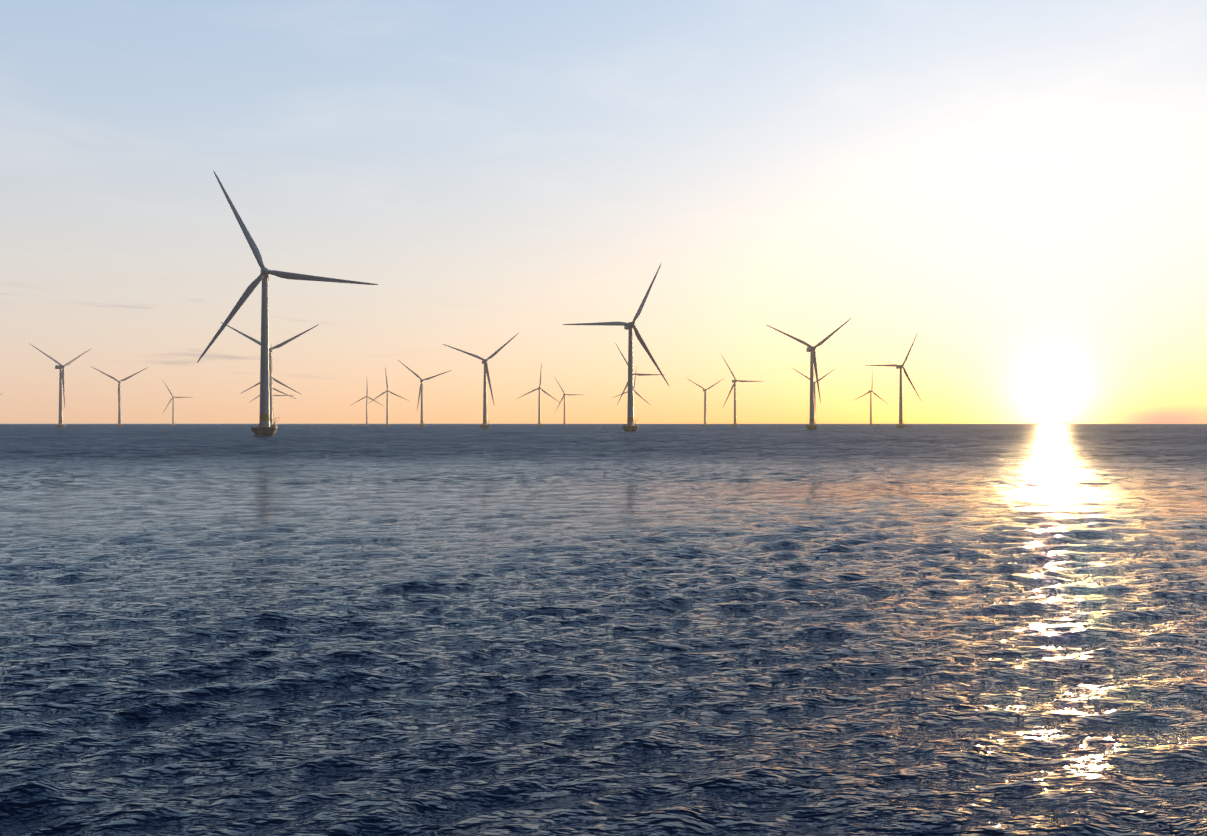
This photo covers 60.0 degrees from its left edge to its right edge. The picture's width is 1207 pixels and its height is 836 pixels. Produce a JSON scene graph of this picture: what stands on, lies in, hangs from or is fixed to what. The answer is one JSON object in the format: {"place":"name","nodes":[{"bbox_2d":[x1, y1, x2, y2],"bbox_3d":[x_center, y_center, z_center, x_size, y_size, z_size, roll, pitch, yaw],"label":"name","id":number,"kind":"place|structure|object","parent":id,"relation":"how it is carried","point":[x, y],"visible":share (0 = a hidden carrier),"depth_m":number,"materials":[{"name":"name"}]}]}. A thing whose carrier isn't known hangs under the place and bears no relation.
{"place":"outdoors","nodes":[
{"label":"outdoors","id":0,"kind":"place"},
{"bbox_2d":[0,424,1206,835],"bbox_3d":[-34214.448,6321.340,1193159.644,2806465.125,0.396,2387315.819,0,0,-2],"label":"sea","id":1,"kind":"structure","parent":0,"point":[616,630],"depth_m":26.41,"materials":[{"name":"blue liquid"}]},
{"bbox_2d":[29,343,89,427],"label":"wind turbine","id":2,"kind":"object","parent":1,"relation":"in","point":[60,367],"visible":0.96,"depth_m":1157.76,"materials":[{"name":"grey paint"}]},
{"bbox_2d":[92,367,147,426],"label":"wind turbine","id":3,"kind":"object","parent":1,"relation":"in","point":[119,404],"visible":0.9,"depth_m":1581.72,"materials":[{"name":"grey paint"}]},
{"bbox_2d":[162,381,191,425],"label":"wind turbine","id":4,"kind":"object","parent":1,"relation":"in","point":[172,424],"visible":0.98,"depth_m":2491.08,"materials":[{"name":"grey paint"}]},
{"bbox_2d":[221,322,318,426],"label":"wind turbine","id":5,"kind":"object","parent":1,"relation":"in","point":[270,364],"visible":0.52,"depth_m":895.49,"materials":[{"name":"grey paint"}]},
{"bbox_2d":[240,370,301,394],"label":"wind turbine","id":6,"kind":"object","parent":1,"relation":"in","point":[277,381],"visible":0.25,"depth_m":1427.29,"materials":[{"name":"grey paint"}]},
{"bbox_2d":[250,382,295,424],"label":"wind turbine","id":7,"kind":"object","parent":1,"relation":"in","point":[272,396],"visible":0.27,"depth_m":1841.20,"materials":[{"name":"grey paint"}]},
{"bbox_2d":[273,395,294,423],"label":"wind turbine","id":8,"kind":"object","parent":1,"relation":"in","point":[273,404],"visible":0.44,"depth_m":2333.02,"materials":[{"name":"grey paint"}]},
{"bbox_2d":[197,171,377,435],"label":"wind turbine","id":9,"kind":"object","parent":1,"relation":"in","point":[264,428],"visible":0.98,"depth_m":435.47,"materials":[{"name":"grey paint"}]},
{"bbox_2d":[350,387,381,425],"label":"wind turbine","id":10,"kind":"object","parent":1,"relation":"in","point":[366,424],"visible":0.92,"depth_m":2418.78,"materials":[{"name":"grey paint"}]},
{"bbox_2d":[368,368,408,425],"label":"wind turbine","id":11,"kind":"object","parent":1,"relation":"in","point":[387,424],"visible":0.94,"depth_m":2004.99,"materials":[{"name":"grey paint"}]},
{"bbox_2d":[398,360,450,426],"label":"wind turbine","id":12,"kind":"object","parent":1,"relation":"in","point":[421,393],"visible":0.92,"depth_m":1526.38,"materials":[{"name":"grey paint"}]},
{"bbox_2d":[443,334,516,428],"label":"wind turbine","id":13,"kind":"object","parent":1,"relation":"in","point":[484,425],"visible":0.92,"depth_m":1049.35,"materials":[{"name":"grey paint"}]},
{"bbox_2d":[517,371,559,425],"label":"wind turbine","id":14,"kind":"object","parent":1,"relation":"in","point":[539,388],"visible":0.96,"depth_m":1854.89,"materials":[{"name":"grey paint"}]},
{"bbox_2d":[555,378,577,425],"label":"wind turbine","id":15,"kind":"object","parent":1,"relation":"in","point":[564,424],"visible":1,"depth_m":2275.24,"materials":[{"name":"grey paint"}]},
{"bbox_2d":[562,264,669,431],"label":"wind turbine","id":16,"kind":"object","parent":1,"relation":"in","point":[629,426],"visible":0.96,"depth_m":665.74,"materials":[{"name":"grey paint"}]},
{"bbox_2d":[613,366,649,408],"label":"wind turbine","id":17,"kind":"object","parent":1,"relation":"in","point":[634,391],"visible":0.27,"depth_m":1964.18,"materials":[{"name":"grey paint"}]},
{"bbox_2d":[615,343,660,425],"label":"wind turbine","id":18,"kind":"object","parent":1,"relation":"in","point":[638,374],"visible":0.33,"depth_m":1329.89,"materials":[{"name":"grey paint"}]},
{"bbox_2d":[688,379,722,425],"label":"wind turbine","id":19,"kind":"object","parent":1,"relation":"in","point":[705,422],"visible":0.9,"depth_m":1967.49,"materials":[{"name":"grey paint"}]},
{"bbox_2d":[721,354,762,426],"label":"wind turbine","id":20,"kind":"object","parent":1,"relation":"in","point":[734,386],"visible":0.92,"depth_m":1540.69,"materials":[{"name":"grey paint"}]},
{"bbox_2d":[767,318,850,429],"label":"wind turbine","id":21,"kind":"object","parent":1,"relation":"in","point":[813,366],"visible":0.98,"depth_m":876.14,"materials":[{"name":"grey paint"}]},
{"bbox_2d":[791,367,835,424],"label":"wind turbine","id":22,"kind":"object","parent":1,"relation":"in","point":[814,391],"visible":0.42,"depth_m":1612.27,"materials":[{"name":"grey paint"}]},
{"bbox_2d":[855,378,888,425],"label":"wind turbine","id":23,"kind":"object","parent":1,"relation":"in","point":[870,392],"visible":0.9,"depth_m":2034.13,"materials":[{"name":"grey paint"}]},
{"bbox_2d":[864,332,921,427],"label":"wind turbine","id":24,"kind":"object","parent":1,"relation":"in","point":[901,421],"visible":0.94,"depth_m":1148.52,"materials":[{"name":"grey paint"}]},
{"bbox_2d":[0,0,1206,423],"label":"sky","id":25,"kind":"structure","parent":0,"point":[1017,187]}
]}

